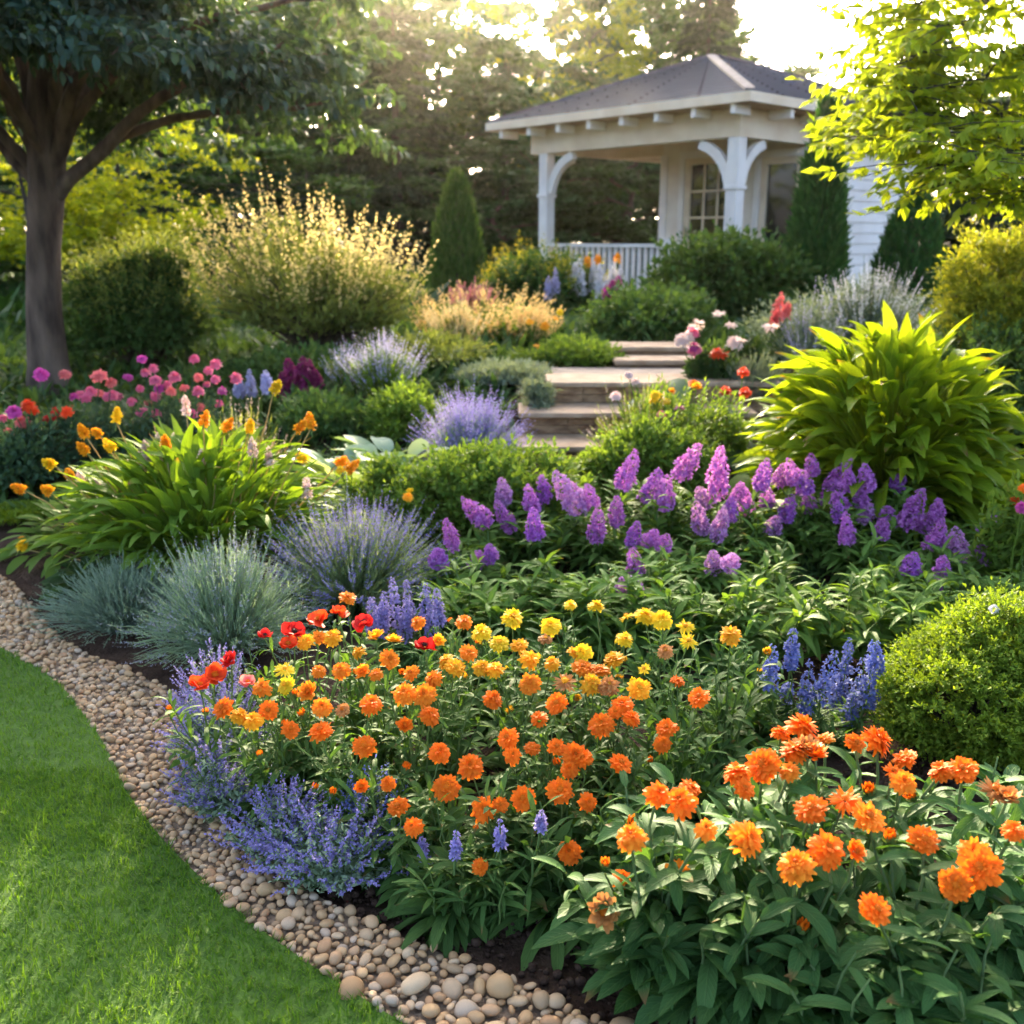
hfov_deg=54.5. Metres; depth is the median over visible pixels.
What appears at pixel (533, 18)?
leafy tree
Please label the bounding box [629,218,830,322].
veranda shrub
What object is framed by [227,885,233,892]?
pebble
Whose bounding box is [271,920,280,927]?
pebble
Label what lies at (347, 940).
pebble
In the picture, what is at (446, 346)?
leafy shrub
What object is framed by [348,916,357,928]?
pebble
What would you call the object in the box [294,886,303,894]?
pebble
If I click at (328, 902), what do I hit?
pebble
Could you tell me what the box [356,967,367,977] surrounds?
pebble
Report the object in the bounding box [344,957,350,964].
pebble
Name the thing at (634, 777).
leafy calendula
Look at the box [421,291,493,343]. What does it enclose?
amber astilbe
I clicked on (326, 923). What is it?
pebble
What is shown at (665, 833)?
leafy zinnia
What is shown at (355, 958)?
pebble
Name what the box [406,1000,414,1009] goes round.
pebble
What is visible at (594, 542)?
phlox
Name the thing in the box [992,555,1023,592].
leafy phlox
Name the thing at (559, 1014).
pebble
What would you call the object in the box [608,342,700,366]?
steps
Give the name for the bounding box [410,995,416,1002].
pebble
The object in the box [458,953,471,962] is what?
pebble
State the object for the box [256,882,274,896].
pebble
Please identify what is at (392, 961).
pebble
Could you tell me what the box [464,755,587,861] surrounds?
leafy calendula
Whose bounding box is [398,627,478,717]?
leafy calendula
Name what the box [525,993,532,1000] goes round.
pebble
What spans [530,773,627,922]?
leafy calendula
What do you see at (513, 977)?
pebble
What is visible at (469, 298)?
astilbe
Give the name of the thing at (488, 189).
leafy tree
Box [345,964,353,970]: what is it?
pebble
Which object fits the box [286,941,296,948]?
pebble
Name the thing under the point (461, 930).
leafy calendula
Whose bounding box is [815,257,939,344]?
catmint
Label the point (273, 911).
pebble
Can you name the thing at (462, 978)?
pebble
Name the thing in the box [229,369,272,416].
pale blue spire
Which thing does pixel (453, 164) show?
leafy tree
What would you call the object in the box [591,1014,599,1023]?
pebble
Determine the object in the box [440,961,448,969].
pebble
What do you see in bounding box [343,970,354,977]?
pebble
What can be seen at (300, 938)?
pebble
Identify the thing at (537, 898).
leafy calendula
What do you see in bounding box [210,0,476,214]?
leafy tree
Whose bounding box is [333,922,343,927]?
pebble
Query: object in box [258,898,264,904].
pebble
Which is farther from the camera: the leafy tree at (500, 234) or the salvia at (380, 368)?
the leafy tree at (500, 234)
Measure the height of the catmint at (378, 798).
0.266 m
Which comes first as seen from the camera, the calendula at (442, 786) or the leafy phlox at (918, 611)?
the calendula at (442, 786)
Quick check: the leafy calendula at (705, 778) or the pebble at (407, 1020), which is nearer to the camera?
the pebble at (407, 1020)
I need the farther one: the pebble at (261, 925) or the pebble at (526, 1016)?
the pebble at (261, 925)
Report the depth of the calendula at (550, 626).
2.80 m
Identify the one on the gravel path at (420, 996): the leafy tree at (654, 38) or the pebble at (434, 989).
the pebble at (434, 989)
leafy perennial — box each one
[223,336,367,387]
[268,386,372,436]
[352,373,453,442]
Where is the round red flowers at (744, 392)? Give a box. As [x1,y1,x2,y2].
[698,366,755,470]
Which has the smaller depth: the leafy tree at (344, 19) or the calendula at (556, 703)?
the calendula at (556, 703)
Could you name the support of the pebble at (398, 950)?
on the gravel path at (420, 996)
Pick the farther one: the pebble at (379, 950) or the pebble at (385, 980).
the pebble at (379, 950)
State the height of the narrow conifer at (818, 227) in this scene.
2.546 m
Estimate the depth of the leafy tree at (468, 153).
27.81 m
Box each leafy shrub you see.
[166,359,259,387]
[370,326,497,368]
[988,374,1023,459]
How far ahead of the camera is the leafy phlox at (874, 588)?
3.92 m
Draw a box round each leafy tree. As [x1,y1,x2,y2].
[0,0,224,212]
[0,56,24,212]
[0,126,217,272]
[0,185,196,273]
[70,133,436,255]
[86,0,364,229]
[91,134,416,276]
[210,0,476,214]
[212,0,515,245]
[240,142,572,265]
[242,15,493,242]
[293,10,512,197]
[309,0,547,180]
[314,0,532,167]
[314,39,577,266]
[341,169,659,247]
[361,114,605,262]
[378,26,559,161]
[380,0,696,242]
[405,0,569,191]
[420,0,656,199]
[433,79,660,256]
[453,0,748,188]
[477,179,659,262]
[504,89,658,267]
[524,0,707,243]
[524,0,776,220]
[537,0,836,204]
[898,0,1023,244]
[956,40,1023,220]
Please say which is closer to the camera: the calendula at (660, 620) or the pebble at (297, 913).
the pebble at (297, 913)
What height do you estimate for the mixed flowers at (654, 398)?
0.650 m
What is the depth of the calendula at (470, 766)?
2.33 m
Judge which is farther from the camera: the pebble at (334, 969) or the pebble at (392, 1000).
the pebble at (334, 969)
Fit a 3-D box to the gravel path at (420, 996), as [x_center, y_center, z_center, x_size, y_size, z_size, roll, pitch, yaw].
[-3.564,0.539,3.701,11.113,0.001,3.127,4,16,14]
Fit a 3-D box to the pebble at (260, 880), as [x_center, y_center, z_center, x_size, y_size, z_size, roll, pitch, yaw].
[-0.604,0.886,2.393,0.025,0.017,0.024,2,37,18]
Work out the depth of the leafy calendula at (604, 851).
2.25 m
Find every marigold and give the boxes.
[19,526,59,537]
[335,459,413,550]
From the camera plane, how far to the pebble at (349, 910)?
2.27 m
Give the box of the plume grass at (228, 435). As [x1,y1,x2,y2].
[209,395,287,466]
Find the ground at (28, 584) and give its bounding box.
[0,242,1023,1023]
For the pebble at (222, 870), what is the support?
on the gravel path at (420, 996)
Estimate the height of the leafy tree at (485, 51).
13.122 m
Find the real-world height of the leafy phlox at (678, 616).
0.359 m
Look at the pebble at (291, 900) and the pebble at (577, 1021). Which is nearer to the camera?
the pebble at (577, 1021)
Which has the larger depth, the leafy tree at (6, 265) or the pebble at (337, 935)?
the leafy tree at (6, 265)
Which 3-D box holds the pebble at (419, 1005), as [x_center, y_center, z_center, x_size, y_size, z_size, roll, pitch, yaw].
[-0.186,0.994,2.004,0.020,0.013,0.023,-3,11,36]
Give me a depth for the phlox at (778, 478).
4.58 m
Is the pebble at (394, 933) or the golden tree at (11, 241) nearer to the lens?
the pebble at (394, 933)
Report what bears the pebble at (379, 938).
on the gravel path at (420, 996)
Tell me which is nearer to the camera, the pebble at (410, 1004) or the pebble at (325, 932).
the pebble at (410, 1004)
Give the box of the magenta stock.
[601,275,623,300]
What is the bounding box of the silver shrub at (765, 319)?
[734,273,932,345]
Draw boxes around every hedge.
[328,431,610,554]
[568,398,729,513]
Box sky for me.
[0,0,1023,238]
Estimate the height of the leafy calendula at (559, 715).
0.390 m
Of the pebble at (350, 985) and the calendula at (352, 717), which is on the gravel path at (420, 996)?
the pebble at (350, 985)
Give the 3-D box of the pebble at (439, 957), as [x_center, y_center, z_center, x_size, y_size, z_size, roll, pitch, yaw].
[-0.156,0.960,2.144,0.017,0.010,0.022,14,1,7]
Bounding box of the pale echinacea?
[674,310,779,380]
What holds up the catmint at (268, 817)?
on the ground at (28, 584)
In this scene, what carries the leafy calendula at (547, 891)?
on the ground at (28, 584)
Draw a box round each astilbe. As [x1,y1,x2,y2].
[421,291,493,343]
[447,276,499,314]
[500,302,563,343]
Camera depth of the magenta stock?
10.63 m
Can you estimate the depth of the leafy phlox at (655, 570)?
3.98 m
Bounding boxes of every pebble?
[204,868,216,878]
[206,876,215,883]
[211,857,217,862]
[214,882,226,890]
[216,861,224,866]
[216,867,225,873]
[216,875,225,881]
[220,892,233,902]
[223,898,237,907]
[225,859,231,867]
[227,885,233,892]
[228,870,235,876]
[230,852,241,862]
[231,879,240,886]
[232,886,241,896]
[233,863,241,870]
[236,869,243,876]
[236,902,249,911]
[238,892,247,900]
[240,873,247,878]
[241,877,255,886]
[241,883,250,891]
[243,863,250,869]
[245,916,255,923]
[248,871,262,878]
[249,896,256,901]
[251,890,258,897]
[251,907,259,913]
[254,921,266,931]
[256,876,265,884]
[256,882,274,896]
[257,916,266,922]
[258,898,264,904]
[260,908,269,916]
[264,873,273,881]
[266,895,274,900]
[266,903,275,909]
[270,909,277,914]
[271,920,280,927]
[272,928,282,939]
[274,893,281,899]
[275,881,283,887]
[275,908,291,920]
[279,887,293,895]
[281,916,295,929]
[285,932,294,940]
[286,895,296,907]
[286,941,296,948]
[290,943,295,951]
[291,906,305,920]
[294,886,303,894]
[295,900,303,906]
[295,930,304,935]
[295,934,305,942]
[298,923,303,929]
[303,925,312,929]
[303,938,308,945]
[303,952,311,961]
[304,916,311,924]
[305,908,311,915]
[306,903,313,909]
[309,893,318,900]
[309,941,318,949]
[312,926,320,931]
[312,934,319,939]
[314,953,328,964]
[315,904,323,911]
[316,909,326,919]
[317,938,331,953]
[319,919,333,927]
[319,965,331,974]
[320,928,330,936]
[325,900,331,905]
[328,906,333,913]
[328,913,335,919]
[329,951,341,965]
[331,932,343,938]
[331,966,337,974]
[332,972,342,980]
[333,906,343,915]
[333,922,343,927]
[335,947,346,956]
[336,963,345,969]
[337,944,347,950]
[338,926,346,932]
[338,976,364,999]
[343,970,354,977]
[344,904,355,916]
[344,936,349,944]
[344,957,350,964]
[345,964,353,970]
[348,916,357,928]
[348,946,359,956]
[350,936,356,942]
[351,926,357,932]
[353,955,358,962]
[356,938,363,946]
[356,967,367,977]
[359,928,373,941]
[359,953,370,966]
[362,949,372,955]
[364,915,378,928]
[364,940,371,946]
[365,963,375,972]
[366,975,373,980]
[368,982,381,991]
[368,990,376,997]
[370,942,380,949]
[372,944,385,956]
[372,958,381,965]
[372,996,381,1006]
[373,928,379,933]
[376,934,381,942]
[376,964,389,974]
[376,972,395,988]
[380,992,388,999]
[381,939,387,947]
[383,929,388,935]
[384,948,393,957]
[385,994,398,1006]
[386,954,400,968]
[387,937,402,948]
[389,930,400,938]
[393,970,400,976]
[395,947,402,954]
[398,1005,408,1015]
[399,964,410,973]
[400,993,407,998]
[401,971,430,995]
[402,947,414,959]
[402,1018,411,1023]
[406,956,415,965]
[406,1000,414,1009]
[410,942,420,948]
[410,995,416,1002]
[411,967,419,972]
[414,1020,425,1023]
[415,1001,424,1009]
[417,950,426,957]
[419,944,427,951]
[420,963,430,971]
[422,1003,439,1018]
[425,996,433,1003]
[428,957,437,966]
[429,985,441,995]
[430,943,437,951]
[430,976,436,981]
[433,992,445,1001]
[436,954,443,960]
[436,1015,443,1022]
[437,1020,448,1023]
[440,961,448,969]
[440,969,447,977]
[441,978,462,1000]
[443,998,450,1004]
[445,1014,456,1023]
[446,963,462,974]
[447,1003,454,1009]
[448,951,458,959]
[454,974,468,983]
[454,999,478,1017]
[456,1017,471,1023]
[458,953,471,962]
[462,963,477,975]
[464,989,473,994]
[467,1010,484,1023]
[471,994,481,1002]
[474,977,485,997]
[480,973,489,983]
[480,1003,499,1016]
[483,963,495,972]
[486,972,513,999]
[486,998,496,1004]
[487,1021,504,1023]
[497,999,505,1005]
[500,1017,506,1023]
[507,995,527,1006]
[507,1017,518,1023]
[508,1005,514,1013]
[511,974,516,984]
[514,985,521,992]
[518,1010,532,1023]
[519,990,526,995]
[523,982,536,989]
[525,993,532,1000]
[531,1020,540,1023]
[532,990,549,1009]
[540,1009,549,1016]
[540,1015,561,1023]
[548,993,565,1008]
[555,1011,563,1016]
[562,1015,575,1023]
[563,1004,572,1014]
[570,1018,586,1023]
[575,1015,587,1023]
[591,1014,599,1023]
[609,1016,634,1023]
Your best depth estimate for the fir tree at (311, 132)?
23.14 m
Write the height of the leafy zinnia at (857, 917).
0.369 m
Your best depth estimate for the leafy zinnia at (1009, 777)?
2.40 m
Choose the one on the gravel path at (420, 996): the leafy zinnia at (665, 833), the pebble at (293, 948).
the pebble at (293, 948)
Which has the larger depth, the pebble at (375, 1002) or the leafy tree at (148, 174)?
the leafy tree at (148, 174)
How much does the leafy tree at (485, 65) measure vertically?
10.107 m
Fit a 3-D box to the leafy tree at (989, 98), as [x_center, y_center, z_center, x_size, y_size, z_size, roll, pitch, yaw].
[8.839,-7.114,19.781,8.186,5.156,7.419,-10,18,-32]
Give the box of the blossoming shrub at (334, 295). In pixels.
[165,159,438,350]
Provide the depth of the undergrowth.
15.44 m
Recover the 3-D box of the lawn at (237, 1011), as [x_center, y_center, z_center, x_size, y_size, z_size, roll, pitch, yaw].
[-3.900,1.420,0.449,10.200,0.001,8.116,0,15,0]
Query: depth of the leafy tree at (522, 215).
21.82 m
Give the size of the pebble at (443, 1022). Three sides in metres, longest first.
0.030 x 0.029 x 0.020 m
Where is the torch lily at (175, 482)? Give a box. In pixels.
[10,379,359,581]
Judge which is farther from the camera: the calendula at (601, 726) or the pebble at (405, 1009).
the calendula at (601, 726)
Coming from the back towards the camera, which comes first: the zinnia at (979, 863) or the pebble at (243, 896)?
the pebble at (243, 896)
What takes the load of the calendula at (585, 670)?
on the ground at (28, 584)
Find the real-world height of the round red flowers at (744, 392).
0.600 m
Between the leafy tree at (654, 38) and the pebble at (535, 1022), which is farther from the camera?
the leafy tree at (654, 38)
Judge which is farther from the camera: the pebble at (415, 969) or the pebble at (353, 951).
the pebble at (353, 951)
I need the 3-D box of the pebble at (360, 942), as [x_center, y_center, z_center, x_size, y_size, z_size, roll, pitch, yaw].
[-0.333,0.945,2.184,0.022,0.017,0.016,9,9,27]
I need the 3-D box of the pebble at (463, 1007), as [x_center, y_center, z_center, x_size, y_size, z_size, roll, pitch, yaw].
[-0.092,0.995,1.989,0.047,0.032,0.048,-28,31,-32]
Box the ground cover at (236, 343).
[0,279,1023,790]
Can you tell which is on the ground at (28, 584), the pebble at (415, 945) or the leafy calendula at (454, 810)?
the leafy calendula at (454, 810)
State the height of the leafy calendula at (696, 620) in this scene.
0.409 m
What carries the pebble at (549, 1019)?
on the gravel path at (420, 996)
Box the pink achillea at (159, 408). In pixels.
[69,354,246,458]
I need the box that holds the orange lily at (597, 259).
[582,252,625,300]
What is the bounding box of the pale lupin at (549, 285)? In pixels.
[541,267,596,315]
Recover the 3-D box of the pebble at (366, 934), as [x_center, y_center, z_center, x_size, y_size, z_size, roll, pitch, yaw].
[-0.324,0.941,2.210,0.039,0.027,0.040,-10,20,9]
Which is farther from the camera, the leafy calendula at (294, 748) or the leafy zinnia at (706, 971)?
the leafy calendula at (294, 748)
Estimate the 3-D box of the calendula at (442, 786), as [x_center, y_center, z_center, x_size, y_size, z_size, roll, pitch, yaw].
[-0.245,0.763,2.384,0.300,0.383,0.304,0,15,0]
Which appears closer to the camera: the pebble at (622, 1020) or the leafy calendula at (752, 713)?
the pebble at (622, 1020)
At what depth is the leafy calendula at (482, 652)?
3.44 m
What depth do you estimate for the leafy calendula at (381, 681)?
3.15 m
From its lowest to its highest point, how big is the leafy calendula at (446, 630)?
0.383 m
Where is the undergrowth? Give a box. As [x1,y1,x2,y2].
[0,245,1014,336]
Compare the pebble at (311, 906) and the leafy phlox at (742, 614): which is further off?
the leafy phlox at (742, 614)
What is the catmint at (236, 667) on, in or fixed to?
on the ground at (28, 584)
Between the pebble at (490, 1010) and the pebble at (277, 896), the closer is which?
the pebble at (490, 1010)
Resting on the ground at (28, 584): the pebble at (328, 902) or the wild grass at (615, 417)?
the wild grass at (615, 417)
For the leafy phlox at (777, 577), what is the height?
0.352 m
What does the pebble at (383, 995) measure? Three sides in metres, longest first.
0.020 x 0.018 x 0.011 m
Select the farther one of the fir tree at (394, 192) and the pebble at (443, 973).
the fir tree at (394, 192)
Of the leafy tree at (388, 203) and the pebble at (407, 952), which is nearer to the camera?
the pebble at (407, 952)
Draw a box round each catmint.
[150,673,274,770]
[154,724,272,826]
[156,638,276,728]
[204,771,345,867]
[236,795,408,897]
[336,754,408,846]
[764,276,851,373]
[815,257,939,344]
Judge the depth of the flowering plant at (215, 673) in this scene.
2.66 m
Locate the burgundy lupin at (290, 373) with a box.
[276,356,324,400]
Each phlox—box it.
[407,496,522,603]
[412,554,513,648]
[461,564,571,658]
[474,474,584,578]
[502,549,579,616]
[529,568,627,663]
[552,449,645,582]
[563,569,674,663]
[592,545,690,603]
[599,547,695,610]
[600,521,752,613]
[601,443,702,563]
[613,567,745,666]
[675,458,796,582]
[680,445,779,558]
[689,569,785,669]
[707,536,818,613]
[729,575,848,666]
[751,453,862,566]
[767,458,884,573]
[786,571,902,674]
[815,488,926,585]
[837,463,929,550]
[837,554,929,621]
[841,551,993,618]
[843,578,973,657]
[859,497,991,586]
[899,566,987,616]
[920,515,1007,560]
[935,555,1023,607]
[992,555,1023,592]
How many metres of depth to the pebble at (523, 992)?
2.04 m
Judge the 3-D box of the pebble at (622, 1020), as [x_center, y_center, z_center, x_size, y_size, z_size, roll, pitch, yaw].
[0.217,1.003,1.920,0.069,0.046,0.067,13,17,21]
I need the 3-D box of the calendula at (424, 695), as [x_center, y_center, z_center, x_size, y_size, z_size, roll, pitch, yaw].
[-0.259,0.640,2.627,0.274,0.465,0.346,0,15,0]
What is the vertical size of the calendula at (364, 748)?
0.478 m
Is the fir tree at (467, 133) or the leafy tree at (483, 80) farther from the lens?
the fir tree at (467, 133)
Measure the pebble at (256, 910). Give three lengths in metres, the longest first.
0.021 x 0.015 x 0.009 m
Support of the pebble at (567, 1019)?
on the gravel path at (420, 996)
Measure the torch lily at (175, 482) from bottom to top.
0.900 m
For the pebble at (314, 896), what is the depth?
2.33 m
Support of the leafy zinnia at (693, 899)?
on the ground at (28, 584)
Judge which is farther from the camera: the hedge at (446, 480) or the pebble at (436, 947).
the hedge at (446, 480)
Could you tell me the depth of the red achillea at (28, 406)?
5.73 m
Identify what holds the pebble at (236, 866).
on the gravel path at (420, 996)
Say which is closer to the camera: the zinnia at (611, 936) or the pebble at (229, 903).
the zinnia at (611, 936)
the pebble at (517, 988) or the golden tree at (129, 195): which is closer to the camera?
the pebble at (517, 988)
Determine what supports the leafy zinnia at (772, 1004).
on the ground at (28, 584)
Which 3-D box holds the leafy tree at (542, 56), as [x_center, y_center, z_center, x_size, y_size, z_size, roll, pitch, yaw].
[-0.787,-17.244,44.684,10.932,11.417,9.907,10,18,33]
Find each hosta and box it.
[0,496,137,578]
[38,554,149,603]
[275,444,417,527]
[323,435,449,496]
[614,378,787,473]
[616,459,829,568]
[727,300,1023,544]
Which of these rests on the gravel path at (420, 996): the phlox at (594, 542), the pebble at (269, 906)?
the pebble at (269, 906)
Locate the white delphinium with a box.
[546,258,623,312]
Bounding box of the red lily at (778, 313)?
[757,292,795,373]
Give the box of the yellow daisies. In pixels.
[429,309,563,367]
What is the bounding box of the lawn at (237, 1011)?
[0,648,400,1023]
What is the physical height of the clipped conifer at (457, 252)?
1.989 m
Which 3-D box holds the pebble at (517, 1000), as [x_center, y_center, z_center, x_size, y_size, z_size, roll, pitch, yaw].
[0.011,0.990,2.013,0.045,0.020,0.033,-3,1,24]
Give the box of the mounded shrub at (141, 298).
[21,216,239,366]
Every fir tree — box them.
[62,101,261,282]
[175,0,381,274]
[315,7,486,276]
[411,84,500,245]
[463,62,577,261]
[630,0,748,256]
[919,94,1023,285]
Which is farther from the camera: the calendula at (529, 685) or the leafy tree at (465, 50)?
the leafy tree at (465, 50)
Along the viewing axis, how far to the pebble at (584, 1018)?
1.96 m
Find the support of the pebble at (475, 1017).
on the gravel path at (420, 996)
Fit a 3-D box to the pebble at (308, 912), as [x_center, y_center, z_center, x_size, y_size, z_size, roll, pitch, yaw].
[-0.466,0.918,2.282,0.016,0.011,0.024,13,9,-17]
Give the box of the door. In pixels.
[676,148,727,248]
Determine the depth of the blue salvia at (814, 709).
2.99 m
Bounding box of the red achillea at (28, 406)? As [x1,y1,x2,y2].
[0,367,147,481]
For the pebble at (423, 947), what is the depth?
2.16 m
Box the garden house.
[485,53,952,289]
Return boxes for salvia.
[318,334,363,393]
[328,326,432,398]
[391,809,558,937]
[754,628,918,760]
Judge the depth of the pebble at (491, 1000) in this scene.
2.01 m
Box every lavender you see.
[235,474,459,623]
[400,368,542,459]
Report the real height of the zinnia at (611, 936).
0.493 m
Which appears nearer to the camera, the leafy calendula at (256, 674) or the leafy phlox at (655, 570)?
the leafy calendula at (256, 674)
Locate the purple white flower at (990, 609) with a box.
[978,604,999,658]
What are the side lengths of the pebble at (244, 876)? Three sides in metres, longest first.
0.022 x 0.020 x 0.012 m
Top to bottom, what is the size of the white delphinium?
0.811 m
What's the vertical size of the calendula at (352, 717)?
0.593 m
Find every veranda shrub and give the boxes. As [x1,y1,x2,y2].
[572,275,727,343]
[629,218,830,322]
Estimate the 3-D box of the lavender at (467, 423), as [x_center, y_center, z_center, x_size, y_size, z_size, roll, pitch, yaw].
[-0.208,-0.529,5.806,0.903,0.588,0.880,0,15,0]
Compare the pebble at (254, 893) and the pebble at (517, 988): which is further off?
the pebble at (254, 893)
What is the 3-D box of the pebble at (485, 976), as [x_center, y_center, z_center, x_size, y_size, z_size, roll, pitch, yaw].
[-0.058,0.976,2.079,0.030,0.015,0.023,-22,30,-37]
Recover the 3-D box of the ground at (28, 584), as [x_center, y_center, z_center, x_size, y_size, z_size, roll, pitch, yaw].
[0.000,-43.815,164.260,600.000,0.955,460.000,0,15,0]
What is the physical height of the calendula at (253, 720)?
0.479 m
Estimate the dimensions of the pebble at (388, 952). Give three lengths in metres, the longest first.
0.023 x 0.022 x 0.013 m
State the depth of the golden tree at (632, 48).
29.61 m
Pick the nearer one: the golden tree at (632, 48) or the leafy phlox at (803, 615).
the leafy phlox at (803, 615)
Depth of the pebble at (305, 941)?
2.18 m
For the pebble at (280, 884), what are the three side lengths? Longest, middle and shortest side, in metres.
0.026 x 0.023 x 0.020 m
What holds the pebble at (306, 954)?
on the gravel path at (420, 996)
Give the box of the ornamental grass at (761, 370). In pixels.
[724,343,790,400]
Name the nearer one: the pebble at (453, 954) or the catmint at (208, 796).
the pebble at (453, 954)
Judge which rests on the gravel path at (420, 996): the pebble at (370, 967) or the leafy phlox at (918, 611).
the pebble at (370, 967)
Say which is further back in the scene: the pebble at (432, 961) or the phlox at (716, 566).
the phlox at (716, 566)
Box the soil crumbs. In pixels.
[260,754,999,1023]
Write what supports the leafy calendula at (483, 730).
on the ground at (28, 584)
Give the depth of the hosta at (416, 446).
5.64 m
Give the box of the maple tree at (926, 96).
[786,0,1023,230]
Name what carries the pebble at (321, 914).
on the gravel path at (420, 996)
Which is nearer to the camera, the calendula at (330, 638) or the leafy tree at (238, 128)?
the calendula at (330, 638)
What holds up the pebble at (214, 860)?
on the gravel path at (420, 996)
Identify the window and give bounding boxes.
[750,147,807,247]
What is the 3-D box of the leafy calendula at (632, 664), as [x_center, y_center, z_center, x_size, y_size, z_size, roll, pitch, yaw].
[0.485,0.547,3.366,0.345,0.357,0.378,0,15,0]
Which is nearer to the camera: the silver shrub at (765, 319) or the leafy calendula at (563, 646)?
the leafy calendula at (563, 646)
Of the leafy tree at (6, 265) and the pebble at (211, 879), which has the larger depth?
the leafy tree at (6, 265)
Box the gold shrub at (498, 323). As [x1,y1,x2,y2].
[407,279,565,342]
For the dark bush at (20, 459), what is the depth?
5.61 m
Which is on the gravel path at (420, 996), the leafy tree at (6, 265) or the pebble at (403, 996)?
the pebble at (403, 996)
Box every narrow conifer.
[777,92,854,311]
[865,176,947,309]
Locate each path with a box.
[0,580,597,1023]
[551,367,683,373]
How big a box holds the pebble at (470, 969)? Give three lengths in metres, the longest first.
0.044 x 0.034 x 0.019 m
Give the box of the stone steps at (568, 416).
[517,374,780,459]
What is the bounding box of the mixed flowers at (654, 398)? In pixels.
[609,372,750,462]
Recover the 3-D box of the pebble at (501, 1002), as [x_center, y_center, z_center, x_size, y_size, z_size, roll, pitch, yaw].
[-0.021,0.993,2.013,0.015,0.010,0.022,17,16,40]
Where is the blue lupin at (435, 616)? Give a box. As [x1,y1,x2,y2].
[362,577,449,679]
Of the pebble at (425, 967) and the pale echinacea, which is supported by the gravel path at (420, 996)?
the pebble at (425, 967)
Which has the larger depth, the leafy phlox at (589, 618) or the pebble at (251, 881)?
the leafy phlox at (589, 618)
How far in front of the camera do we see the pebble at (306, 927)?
2.22 m
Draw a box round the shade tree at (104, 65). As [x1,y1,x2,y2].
[0,0,415,399]
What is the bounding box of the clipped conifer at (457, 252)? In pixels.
[424,165,488,298]
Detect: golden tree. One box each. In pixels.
[0,58,165,269]
[0,104,259,254]
[456,0,656,243]
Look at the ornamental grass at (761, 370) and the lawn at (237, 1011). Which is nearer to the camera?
the lawn at (237, 1011)
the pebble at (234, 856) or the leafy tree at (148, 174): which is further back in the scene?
the leafy tree at (148, 174)
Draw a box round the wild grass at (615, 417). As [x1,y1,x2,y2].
[579,373,688,447]
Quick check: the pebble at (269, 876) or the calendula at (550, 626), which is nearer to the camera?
the pebble at (269, 876)
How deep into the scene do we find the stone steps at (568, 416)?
6.73 m
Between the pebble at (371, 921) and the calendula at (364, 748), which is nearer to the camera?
the pebble at (371, 921)
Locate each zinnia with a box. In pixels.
[531,815,704,1002]
[567,780,736,1021]
[585,762,703,873]
[624,870,809,1023]
[637,748,819,921]
[664,800,783,958]
[689,859,840,1023]
[707,785,866,1014]
[710,713,858,915]
[714,826,836,970]
[742,901,924,1023]
[784,910,984,1023]
[826,725,958,905]
[827,908,885,1008]
[832,801,1023,1023]
[896,756,1023,956]
[896,912,1023,1023]
[906,861,1023,979]
[936,756,1023,851]
[939,880,1023,1001]
[1001,783,1023,879]
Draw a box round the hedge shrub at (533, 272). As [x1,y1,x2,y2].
[472,230,607,312]
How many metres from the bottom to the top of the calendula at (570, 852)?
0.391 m
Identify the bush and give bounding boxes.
[0,355,26,372]
[0,402,120,490]
[0,499,52,526]
[444,356,566,386]
[538,331,628,366]
[857,576,1023,780]
[912,308,1023,399]
[913,218,1023,371]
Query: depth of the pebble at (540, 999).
2.00 m
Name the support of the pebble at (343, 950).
on the gravel path at (420, 996)
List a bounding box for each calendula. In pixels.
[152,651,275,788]
[203,647,287,739]
[212,674,313,842]
[231,715,352,830]
[252,694,355,778]
[257,609,358,769]
[273,635,355,815]
[280,694,388,829]
[320,591,398,768]
[327,642,425,747]
[332,758,417,899]
[350,629,426,780]
[353,742,461,916]
[359,772,477,920]
[368,668,464,805]
[376,792,504,957]
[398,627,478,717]
[406,633,495,800]
[409,615,497,787]
[411,585,478,669]
[453,617,518,707]
[457,746,558,909]
[457,772,561,939]
[462,640,542,747]
[464,607,563,785]
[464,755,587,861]
[471,801,599,979]
[477,650,585,797]
[483,648,584,758]
[497,692,615,834]
[514,612,603,704]
[527,748,631,872]
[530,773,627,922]
[544,599,634,761]
[550,797,641,956]
[562,646,650,822]
[576,675,662,815]
[588,567,651,662]
[588,748,685,867]
[615,627,700,718]
[626,702,698,821]
[628,608,720,782]
[631,675,712,823]
[636,721,731,822]
[643,702,751,785]
[658,581,728,675]
[678,653,768,758]
[679,625,780,781]
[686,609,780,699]
[695,641,814,763]
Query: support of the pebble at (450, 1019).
on the gravel path at (420, 996)
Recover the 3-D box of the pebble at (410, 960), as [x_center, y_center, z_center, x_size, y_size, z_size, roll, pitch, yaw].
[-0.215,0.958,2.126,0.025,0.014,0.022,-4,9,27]
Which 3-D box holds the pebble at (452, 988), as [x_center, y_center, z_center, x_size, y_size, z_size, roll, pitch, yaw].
[-0.123,0.985,2.050,0.047,0.029,0.050,6,34,5]

